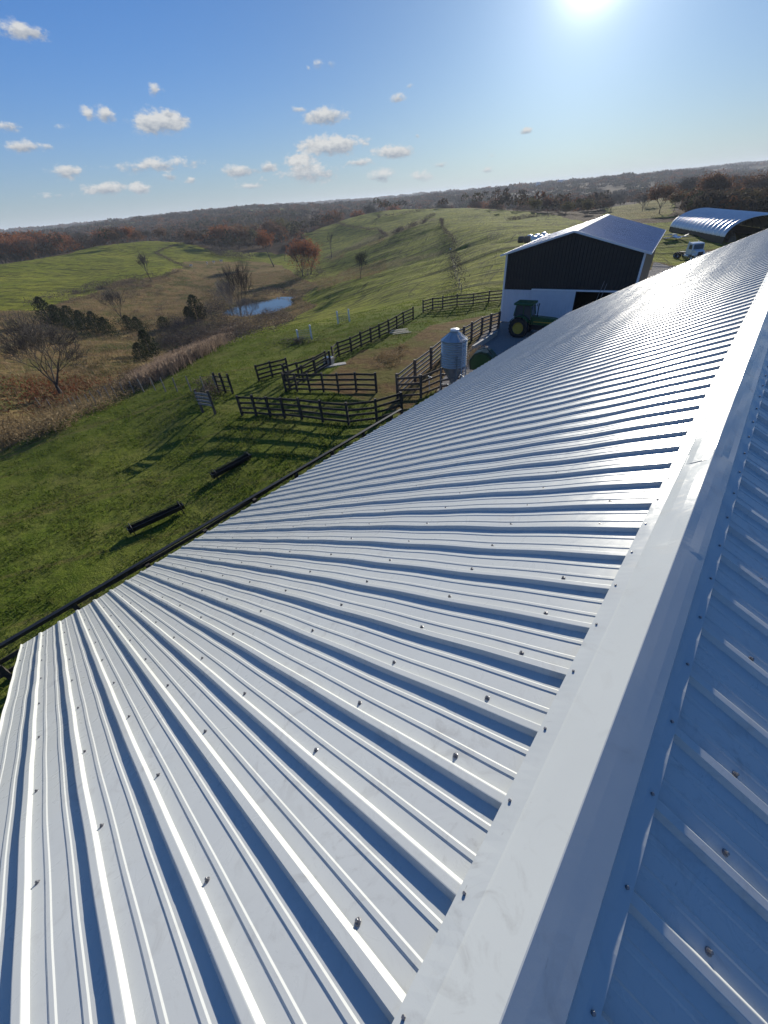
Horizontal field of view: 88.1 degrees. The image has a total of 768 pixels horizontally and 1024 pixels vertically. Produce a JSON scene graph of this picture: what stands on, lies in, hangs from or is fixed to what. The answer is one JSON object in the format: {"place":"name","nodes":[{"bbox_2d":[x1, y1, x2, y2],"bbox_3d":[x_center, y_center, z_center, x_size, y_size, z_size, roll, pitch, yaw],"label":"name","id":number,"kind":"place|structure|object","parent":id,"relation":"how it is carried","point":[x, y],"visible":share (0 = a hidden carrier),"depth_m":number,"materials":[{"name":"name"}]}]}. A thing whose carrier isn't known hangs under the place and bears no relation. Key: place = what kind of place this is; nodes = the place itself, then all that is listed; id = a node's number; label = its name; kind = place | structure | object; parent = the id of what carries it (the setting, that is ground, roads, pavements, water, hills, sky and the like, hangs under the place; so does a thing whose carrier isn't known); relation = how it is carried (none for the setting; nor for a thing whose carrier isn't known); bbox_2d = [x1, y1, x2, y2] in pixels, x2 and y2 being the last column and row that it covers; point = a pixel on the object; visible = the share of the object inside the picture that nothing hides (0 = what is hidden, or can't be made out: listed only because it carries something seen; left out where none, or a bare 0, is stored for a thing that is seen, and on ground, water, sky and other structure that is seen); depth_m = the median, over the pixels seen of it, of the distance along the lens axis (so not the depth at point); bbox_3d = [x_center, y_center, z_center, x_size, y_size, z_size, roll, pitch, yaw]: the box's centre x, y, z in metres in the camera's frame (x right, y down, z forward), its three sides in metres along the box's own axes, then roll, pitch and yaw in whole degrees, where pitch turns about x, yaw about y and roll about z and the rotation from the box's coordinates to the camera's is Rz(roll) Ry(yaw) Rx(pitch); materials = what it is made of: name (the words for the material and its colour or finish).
{"place":"outdoors","nodes":[
{"label":"outdoors","id":0,"kind":"place"},
{"bbox_2d":[222,297,293,316],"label":"pond water","id":1,"kind":"structure","parent":0,"point":[279,302],"depth_m":132.51,"materials":[{"name":"blue liquid"}]},
{"bbox_2d":[0,229,767,1023],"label":"long barn","id":2,"kind":"structure","parent":0,"point":[448,705],"depth_m":1.47,"materials":[{"name":"white paint"}]},
{"bbox_2d":[0,165,767,718],"bbox_3d":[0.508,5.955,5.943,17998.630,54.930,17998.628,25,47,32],"label":"ground","id":3,"kind":"structure","parent":0,"point":[414,261],"depth_m":43.15,"materials":[{"name":"plant"}]},
{"bbox_2d":[0,237,22,261],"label":"forest tree","id":4,"kind":"object","parent":3,"relation":"on","point":[2,242],"visible":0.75,"depth_m":271.13,"materials":[{"name":"orange plant"}]},
{"bbox_2d":[2,236,35,259],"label":"forest tree","id":5,"kind":"object","parent":3,"relation":"on","point":[15,241],"visible":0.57,"depth_m":268.52,"materials":[{"name":"orange plant"}]},
{"bbox_2d":[18,238,42,258],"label":"forest tree","id":6,"kind":"object","parent":3,"relation":"on","point":[30,245],"visible":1,"depth_m":264.10,"materials":[{"name":"brown plant"}]},
{"bbox_2d":[31,296,59,324],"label":"cedar tree","id":7,"kind":"object","parent":3,"relation":"on","point":[41,307],"visible":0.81,"depth_m":104.81,"materials":[{"name":"green plant"}]},
{"bbox_2d":[36,238,56,255],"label":"forest tree","id":8,"kind":"object","parent":3,"relation":"on","point":[41,244],"visible":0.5,"depth_m":288.48,"materials":[{"name":"brown plant"}]},
{"bbox_2d":[0,310,98,393],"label":"bare tree","id":9,"kind":"object","parent":3,"relation":"on","point":[30,337],"visible":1,"depth_m":51.82,"materials":[{"name":"brown plant"}]},
{"bbox_2d":[47,304,69,325],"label":"cedar tree","id":10,"kind":"object","parent":3,"relation":"on","point":[56,312],"visible":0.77,"depth_m":105.18,"materials":[{"name":"green plant"}]},
{"bbox_2d":[49,234,68,252],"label":"forest tree","id":11,"kind":"object","parent":3,"relation":"on","point":[59,241],"visible":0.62,"depth_m":283.45,"materials":[{"name":"orange plant"}]},
{"bbox_2d":[0,369,125,414],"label":"fallen leaves","id":12,"kind":"object","parent":3,"relation":"on","point":[76,388],"visible":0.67,"depth_m":56.36,"materials":[{"name":"plant"}]},
{"bbox_2d":[58,305,81,328],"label":"cedar tree","id":13,"kind":"object","parent":3,"relation":"on","point":[64,315],"visible":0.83,"depth_m":103.78,"materials":[{"name":"green plant"}]},
{"bbox_2d":[70,231,93,248],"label":"forest tree","id":14,"kind":"object","parent":3,"relation":"on","point":[81,236],"visible":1,"depth_m":313.03,"materials":[{"name":"brown plant"}]},
{"bbox_2d":[73,310,93,330],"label":"cedar tree","id":15,"kind":"object","parent":3,"relation":"on","point":[77,313],"visible":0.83,"depth_m":102.43,"materials":[{"name":"green plant"}]},
{"bbox_2d":[0,367,170,449],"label":"thicket","id":16,"kind":"object","parent":3,"relation":"on","point":[21,430],"visible":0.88,"depth_m":37.26,"materials":[{"name":"brown plant"}]},
{"bbox_2d":[74,231,106,249],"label":"forest tree","id":17,"kind":"object","parent":3,"relation":"on","point":[87,245],"visible":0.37,"depth_m":359.89,"materials":[{"name":"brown plant"}]},
{"bbox_2d":[85,311,104,332],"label":"cedar tree","id":18,"kind":"object","parent":3,"relation":"on","point":[93,317],"visible":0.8,"depth_m":100.52,"materials":[{"name":"green plant"}]},
{"bbox_2d":[88,228,110,243],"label":"forest tree","id":19,"kind":"object","parent":3,"relation":"on","point":[97,232],"visible":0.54,"depth_m":341.29,"materials":[{"name":"orange plant"}]},
{"bbox_2d":[55,347,145,393],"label":"thicket","id":20,"kind":"object","parent":3,"relation":"on","point":[100,362],"visible":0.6,"depth_m":68.74,"materials":[{"name":"brown plant"}]},
{"bbox_2d":[58,275,142,301],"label":"thicket","id":21,"kind":"object","parent":3,"relation":"on","point":[131,285],"visible":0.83,"depth_m":165.15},
{"bbox_2d":[22,267,184,305],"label":"hedgerow","id":22,"kind":"object","parent":3,"relation":"on","point":[66,292],"visible":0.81,"depth_m":161.51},
{"bbox_2d":[96,317,116,334],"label":"cedar tree","id":23,"kind":"object","parent":3,"relation":"on","point":[102,320],"visible":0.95,"depth_m":99.92,"materials":[{"name":"green plant"}]},
{"bbox_2d":[95,286,126,317],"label":"bare tree","id":24,"kind":"object","parent":3,"relation":"on","point":[111,297],"visible":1,"depth_m":118.24,"materials":[{"name":"brown plant"}]},
{"bbox_2d":[48,304,176,339],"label":"thicket","id":25,"kind":"object","parent":3,"relation":"on","point":[118,322],"visible":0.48,"depth_m":102.52,"materials":[{"name":"plant"}]},
{"bbox_2d":[107,228,119,243],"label":"forest tree","id":26,"kind":"object","parent":3,"relation":"on","point":[112,235],"visible":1,"depth_m":286.66,"materials":[{"name":"brown plant"}]},
{"bbox_2d":[58,271,192,302],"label":"thicket","id":27,"kind":"object","parent":3,"relation":"on","point":[157,275],"visible":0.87,"depth_m":172.74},
{"bbox_2d":[35,376,217,407],"bbox_3d":[-29.977,-12.348,42.508,35.683,7.819,2.476,13,42,22],"label":"wire fence","id":28,"kind":"object","parent":3,"relation":"on","point":[132,389],"visible":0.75,"depth_m":41.28,"materials":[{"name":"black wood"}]},
{"bbox_2d":[120,315,134,329],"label":"cedar tree","id":29,"kind":"object","parent":3,"relation":"on","point":[126,318],"visible":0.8,"depth_m":106.82,"materials":[{"name":"green plant"}]},
{"bbox_2d":[82,348,174,400],"bbox_3d":[-38.477,-23.747,64.517,11.416,9.549,55.204,-14,39,-11],"label":"thicket","id":30,"kind":"object","parent":3,"relation":"on","point":[108,384],"visible":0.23,"depth_m":53.27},
{"bbox_2d":[81,289,181,318],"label":"thicket","id":31,"kind":"object","parent":3,"relation":"on","point":[140,302],"visible":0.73,"depth_m":141.11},
{"bbox_2d":[126,227,146,241],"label":"forest tree","id":32,"kind":"object","parent":3,"relation":"on","point":[136,235],"visible":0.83,"depth_m":352.05,"materials":[{"name":"brown plant"}]},
{"bbox_2d":[129,317,145,331],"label":"cedar tree","id":33,"kind":"object","parent":3,"relation":"on","point":[138,321],"visible":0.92,"depth_m":105.29,"materials":[{"name":"green plant"}]},
{"bbox_2d":[132,342,152,361],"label":"cedar tree","id":34,"kind":"object","parent":3,"relation":"on","point":[136,347],"visible":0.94,"depth_m":76.23,"materials":[{"name":"green plant"}]},
{"bbox_2d":[136,250,150,279],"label":"bare tree","id":35,"kind":"object","parent":3,"relation":"on","point":[142,259],"visible":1,"depth_m":180.40,"materials":[{"name":"brown plant"}]},
{"bbox_2d":[137,329,160,356],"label":"cedar tree","id":36,"kind":"object","parent":3,"relation":"on","point":[142,334],"visible":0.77,"depth_m":81.56,"materials":[{"name":"green plant"}]},
{"bbox_2d":[124,501,184,535],"bbox_3d":[-11.051,0.241,19.250,2.692,0.642,0.563,-32,46,-30],"label":"feed trough","id":37,"kind":"object","parent":3,"relation":"on","point":[152,519],"visible":1,"depth_m":19.21,"materials":[{"name":"plastic"}]},
{"bbox_2d":[151,226,166,241],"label":"forest tree","id":38,"kind":"object","parent":3,"relation":"on","point":[159,232],"visible":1,"depth_m":345.33,"materials":[{"name":"brown plant"}]},
{"bbox_2d":[156,316,169,328],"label":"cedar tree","id":39,"kind":"object","parent":3,"relation":"on","point":[160,319],"visible":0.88,"depth_m":106.51,"materials":[{"name":"green plant"}]},
{"bbox_2d":[155,242,189,267],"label":"hedgerow","id":40,"kind":"object","parent":3,"relation":"on","point":[171,260],"visible":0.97,"depth_m":274.34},
{"bbox_2d":[121,325,237,389],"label":"cattails","id":41,"kind":"object","parent":3,"relation":"on","point":[171,362],"visible":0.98,"depth_m":48.16,"materials":[{"name":"plant"}]},
{"bbox_2d":[172,227,193,242],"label":"forest tree","id":42,"kind":"object","parent":3,"relation":"on","point":[178,238],"visible":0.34,"depth_m":434.26,"materials":[{"name":"brown plant"}]},
{"bbox_2d":[182,306,195,321],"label":"cedar tree","id":43,"kind":"object","parent":3,"relation":"on","point":[185,311],"visible":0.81,"depth_m":109.78,"materials":[{"name":"green plant"}]},
{"bbox_2d":[165,313,219,344],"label":"thicket","id":44,"kind":"object","parent":3,"relation":"on","point":[195,334],"visible":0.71,"depth_m":97.17,"materials":[{"name":"plant"}]},
{"bbox_2d":[0,238,386,446],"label":"tall dry grass","id":45,"kind":"structure","parent":3,"relation":"on","point":[122,355],"depth_m":96.65,"materials":[{"name":"plant"}]},
{"bbox_2d":[152,312,241,348],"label":"thicket","id":46,"kind":"object","parent":3,"relation":"on","point":[165,339],"visible":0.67,"depth_m":93.82,"materials":[{"name":"plant"}]},
{"bbox_2d":[186,294,208,320],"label":"cedar tree","id":47,"kind":"object","parent":3,"relation":"on","point":[194,300],"visible":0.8,"depth_m":111.96,"materials":[{"name":"green plant"}]},
{"bbox_2d":[0,409,401,679],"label":"plank fence","id":48,"kind":"object","parent":3,"relation":"on","point":[74,603],"visible":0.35,"depth_m":15.16,"materials":[{"name":"black wood"}]},
{"bbox_2d":[193,389,216,414],"bbox_3d":[-13.433,-8.157,29.888,1.709,2.265,0.178,18,44,27],"label":"board panel","id":49,"kind":"object","parent":3,"relation":"on","point":[207,393],"visible":0.88,"depth_m":29.61,"materials":[{"name":"grey wood"}]},
{"bbox_2d":[187,373,227,401],"bbox_3d":[-15.173,-10.721,34.370,3.396,1.559,7.515,-18,40,-16],"label":"thicket","id":50,"kind":"object","parent":3,"relation":"on","point":[205,383],"visible":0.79,"depth_m":34.07,"materials":[{"name":"plant"}]},
{"bbox_2d":[203,224,227,248],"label":"forest tree","id":51,"kind":"object","parent":3,"relation":"on","point":[218,231],"visible":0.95,"depth_m":318.86,"materials":[{"name":"orange plant"}]},
{"bbox_2d":[197,290,237,323],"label":"thicket","id":52,"kind":"object","parent":3,"relation":"on","point":[211,308],"visible":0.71,"depth_m":120.48,"materials":[{"name":"plant"}]},
{"bbox_2d":[182,320,256,343],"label":"thicket","id":53,"kind":"object","parent":3,"relation":"on","point":[235,334],"visible":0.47,"depth_m":89.16,"materials":[{"name":"plant"}]},
{"bbox_2d":[196,279,242,322],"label":"thicket","id":54,"kind":"object","parent":3,"relation":"on","point":[225,315],"visible":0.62,"depth_m":127.89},
{"bbox_2d":[206,276,238,314],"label":"bare tree","id":55,"kind":"object","parent":3,"relation":"on","point":[227,289],"visible":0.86,"depth_m":120.20,"materials":[{"name":"brown plant"}]},
{"bbox_2d":[212,372,233,393],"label":"pasture gate","id":56,"kind":"structure","parent":3,"relation":"on","point":[222,381],"depth_m":33.18,"materials":[{"name":"black wood"}]},
{"bbox_2d":[209,452,251,479],"bbox_3d":[-8.724,-2.691,22.672,0.563,0.642,2.633,23,46,31],"label":"feed trough","id":57,"kind":"object","parent":3,"relation":"on","point":[229,466],"visible":0.96,"depth_m":22.62,"materials":[{"name":"plastic"}]},
{"bbox_2d":[204,243,260,259],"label":"hedgerow","id":58,"kind":"object","parent":3,"relation":"on","point":[218,252],"visible":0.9,"depth_m":281.47,"materials":[{"name":"plant"}]},
{"bbox_2d":[216,260,251,315],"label":"bare tree","id":59,"kind":"object","parent":3,"relation":"on","point":[240,278],"visible":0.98,"depth_m":113.75,"materials":[{"name":"brown plant"}]},
{"bbox_2d":[224,224,247,248],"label":"forest tree","id":60,"kind":"object","parent":3,"relation":"on","point":[241,233],"visible":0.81,"depth_m":338.18,"materials":[{"name":"brown plant"}]},
{"bbox_2d":[231,298,258,318],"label":"bare tree","id":61,"kind":"object","parent":3,"relation":"on","point":[243,303],"visible":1,"depth_m":112.08,"materials":[{"name":"brown plant"}]},
{"bbox_2d":[211,310,298,337],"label":"thicket","id":62,"kind":"object","parent":3,"relation":"on","point":[256,327],"visible":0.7,"depth_m":91.82,"materials":[{"name":"plant"}]},
{"bbox_2d":[235,306,288,321],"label":"thicket","id":63,"kind":"object","parent":3,"relation":"on","point":[266,312],"visible":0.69,"depth_m":116.16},
{"bbox_2d":[255,228,276,266],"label":"maple tree","id":64,"kind":"object","parent":3,"relation":"on","point":[263,238],"visible":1,"depth_m":237.32,"materials":[{"name":"brown plant"}]},
{"bbox_2d":[257,219,281,232],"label":"forest tree","id":65,"kind":"object","parent":3,"relation":"on","point":[265,225],"visible":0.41,"depth_m":385.74,"materials":[{"name":"brown plant"}]},
{"bbox_2d":[254,357,288,380],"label":"plank fence","id":66,"kind":"object","parent":3,"relation":"on","point":[269,366],"visible":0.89,"depth_m":35.58,"materials":[{"name":"black wood"}]},
{"bbox_2d":[265,223,288,238],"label":"forest tree","id":67,"kind":"object","parent":3,"relation":"on","point":[276,229],"visible":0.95,"depth_m":343.94,"materials":[{"name":"brown plant"}]},
{"bbox_2d":[248,286,308,299],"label":"thicket","id":68,"kind":"object","parent":3,"relation":"on","point":[283,292],"visible":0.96,"depth_m":150.86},
{"bbox_2d":[243,334,323,350],"bbox_3d":[-10.740,-20.665,47.869,12.056,0.766,8.482,0,39,7],"label":"brush heap","id":69,"kind":"object","parent":3,"relation":"on","point":[297,340],"visible":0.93,"depth_m":48.03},
{"bbox_2d":[285,236,316,276],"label":"maple tree","id":70,"kind":"object","parent":3,"relation":"on","point":[303,250],"visible":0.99,"depth_m":179.71,"materials":[{"name":"orange plant"}]},
{"bbox_2d":[281,351,327,381],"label":"plank fence","id":71,"kind":"object","parent":3,"relation":"on","point":[295,364],"visible":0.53,"depth_m":35.40,"materials":[{"name":"black wood"}]},
{"bbox_2d":[294,235,321,274],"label":"maple tree","id":72,"kind":"object","parent":3,"relation":"on","point":[316,251],"visible":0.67,"depth_m":184.51,"materials":[{"name":"orange plant"}]},
{"bbox_2d":[285,350,331,387],"bbox_3d":[-6.397,-12.459,34.837,0.262,2.218,7.216,11,41,19],"label":"plank fence","id":73,"kind":"object","parent":3,"relation":"on","point":[307,363],"visible":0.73,"depth_m":34.88,"materials":[{"name":"black wood"}]},
{"bbox_2d":[293,266,326,280],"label":"thicket","id":74,"kind":"object","parent":3,"relation":"on","point":[320,271],"visible":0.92,"depth_m":188.14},
{"bbox_2d":[235,392,402,424],"bbox_3d":[-4.807,-6.772,26.717,12.083,2.304,1.894,4,39,12],"label":"plank fence","id":75,"kind":"object","parent":3,"relation":"on","point":[321,413],"visible":0.91,"depth_m":26.16,"materials":[{"name":"black wood"}]},
{"bbox_2d":[281,372,377,392],"bbox_3d":[-4.270,-9.943,30.823,7.896,2.078,0.348,7,40,15],"label":"plank fence","id":76,"kind":"object","parent":3,"relation":"on","point":[322,383],"visible":0.91,"depth_m":30.77,"materials":[{"name":"black wood"}]},
{"bbox_2d":[324,211,344,224],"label":"forest tree","id":77,"kind":"object","parent":3,"relation":"on","point":[337,217],"visible":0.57,"depth_m":442.54,"materials":[{"name":"brown plant"}]},
{"bbox_2d":[355,250,369,278],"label":"tree","id":78,"kind":"object","parent":3,"relation":"on","point":[359,259],"visible":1,"depth_m":120.43,"materials":[{"name":"brown plant"}]},
{"bbox_2d":[334,221,401,236],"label":"hedgerow","id":79,"kind":"object","parent":3,"relation":"on","point":[382,232],"visible":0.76,"depth_m":298.74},
{"bbox_2d":[330,306,413,361],"bbox_3d":[-0.645,-20.101,44.391,0.938,2.034,17.794,18,44,27],"label":"plank fence","id":80,"kind":"object","parent":3,"relation":"on","point":[370,336],"visible":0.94,"depth_m":42.98,"materials":[{"name":"black wood"}]},
{"bbox_2d":[0,160,767,259],"bbox_3d":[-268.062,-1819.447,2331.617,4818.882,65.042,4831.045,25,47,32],"label":"woodland","id":81,"kind":"object","parent":3,"relation":"on","point":[743,198],"visible":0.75,"depth_m":797.03,"materials":[{"name":"brown plant"}]},
{"bbox_2d":[370,341,409,367],"bbox_3d":[0.660,-15.048,37.764,4.026,1.005,8.649,4,39,12],"label":"thicket","id":82,"kind":"object","parent":3,"relation":"on","point":[400,346],"visible":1,"depth_m":37.23,"materials":[{"name":"brown plant"}]},
{"bbox_2d":[396,367,462,398],"bbox_3d":[3.332,-9.077,28.295,5.014,2.017,0.891,-15,39,-12],"label":"plank fence","id":83,"kind":"object","parent":3,"relation":"on","point":[420,382],"visible":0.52,"depth_m":28.07,"materials":[{"name":"brown wood"}]},
{"bbox_2d":[395,311,500,397],"bbox_3d":[5.793,-14.282,34.648,1.541,2.146,19.515,20,45,28],"label":"plank fence","id":84,"kind":"object","parent":3,"relation":"on","point":[471,336],"visible":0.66,"depth_m":33.69,"materials":[{"name":"brown wood"}]},
{"bbox_2d":[439,217,457,243],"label":"hedgerow","id":85,"kind":"object","parent":3,"relation":"on","point":[441,221],"visible":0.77,"depth_m":176.06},
{"bbox_2d":[440,328,467,389],"bbox_3d":[4.656,-9.931,26.576,1.746,4.446,1.730,4,39,11],"label":"feed bin","id":86,"kind":"object","parent":3,"relation":"on","point":[454,345],"visible":0.98,"depth_m":25.61,"materials":[{"name":"metal"}]},
{"bbox_2d":[445,241,469,290],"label":"hedgerow","id":87,"kind":"object","parent":3,"relation":"on","point":[457,259],"visible":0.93,"depth_m":78.31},
{"bbox_2d":[422,290,501,311],"bbox_3d":[10.751,-29.137,54.821,11.486,2.124,1.404,-9,38,-5],"label":"plank fence","id":88,"kind":"object","parent":3,"relation":"on","point":[457,301],"visible":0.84,"depth_m":54.78,"materials":[{"name":"brown wood"}]},
{"bbox_2d":[471,331,497,350],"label":"retaining wall","id":89,"kind":"structure","parent":3,"relation":"on","point":[483,341],"depth_m":37.12,"materials":[{"name":"concrete"}]},
{"bbox_2d":[506,212,553,219],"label":"hedgerow","id":90,"kind":"object","parent":3,"relation":"on","point":[517,217],"visible":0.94,"depth_m":240.65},
{"bbox_2d":[508,300,558,337],"bbox_3d":[14.105,-17.840,36.827,4.309,2.949,2.400,20,45,28],"label":"tractor","id":91,"kind":"object","parent":3,"relation":"on","point":[525,320],"visible":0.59,"depth_m":36.58,"materials":[{"name":"metal"}]},
{"bbox_2d":[500,214,665,321],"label":"pole barn","id":92,"kind":"structure","parent":3,"relation":"on","point":[560,274],"depth_m":37.66,"materials":[{"name":"black"}]},
{"bbox_2d":[531,290,575,317],"bbox_3d":[16.582,-20.326,39.482,4.100,3.000,0.057,18,44,26],"label":"sliding door","id":93,"kind":"structure","parent":92,"relation":"in","point":[557,304],"depth_m":39.12,"materials":[{"name":"white"}]},
{"bbox_2d":[581,198,594,215],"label":"forest tree","id":94,"kind":"object","parent":3,"relation":"on","point":[587,204],"visible":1,"depth_m":247.64,"materials":[{"name":"brown plant"}]},
{"bbox_2d":[646,180,685,213],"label":"forest tree","id":95,"kind":"object","parent":3,"relation":"on","point":[667,192],"visible":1,"depth_m":207.35,"materials":[{"name":"brown plant"}]},
{"bbox_2d":[668,189,688,211],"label":"forest tree","id":96,"kind":"object","parent":3,"relation":"on","point":[675,200],"visible":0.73,"depth_m":210.64,"materials":[{"name":"brown plant"}]},
{"bbox_2d":[674,176,701,203],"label":"forest tree","id":97,"kind":"object","parent":3,"relation":"on","point":[683,184],"visible":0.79,"depth_m":273.17,"materials":[{"name":"brown plant"}]},
{"bbox_2d":[673,240,704,259],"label":"semi truck","id":98,"kind":"object","parent":3,"relation":"on","point":[693,250],"visible":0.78,"depth_m":79.89,"materials":[{"name":"white paint"}]},
{"bbox_2d":[695,169,739,190],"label":"oak tree","id":99,"kind":"object","parent":3,"relation":"on","point":[717,181],"visible":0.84,"depth_m":212.87,"materials":[{"name":"brown plant"}]},
{"bbox_2d":[669,208,767,243],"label":"arched shed","id":100,"kind":"structure","parent":3,"relation":"on","point":[715,225],"depth_m":97.09,"materials":[{"name":"metal"}]},
{"bbox_2d":[732,170,767,188],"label":"forest tree","id":101,"kind":"object","parent":3,"relation":"on","point":[752,182],"visible":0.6,"depth_m":224.18,"materials":[{"name":"brown plant"}]},
{"bbox_2d":[0,0,767,229],"label":"sky","id":102,"kind":"structure","parent":0,"point":[109,109],"materials":[{"name":"blue"}]},
{"bbox_2d":[469,347,496,369],"bbox_3d":[8.097,-11.469,30.096,3.030,2.073,1.820,14,42,22],"label":"storage tank","id":103,"kind":"object","parent":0,"point":[481,356],"visible":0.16,"depth_m":29.77,"materials":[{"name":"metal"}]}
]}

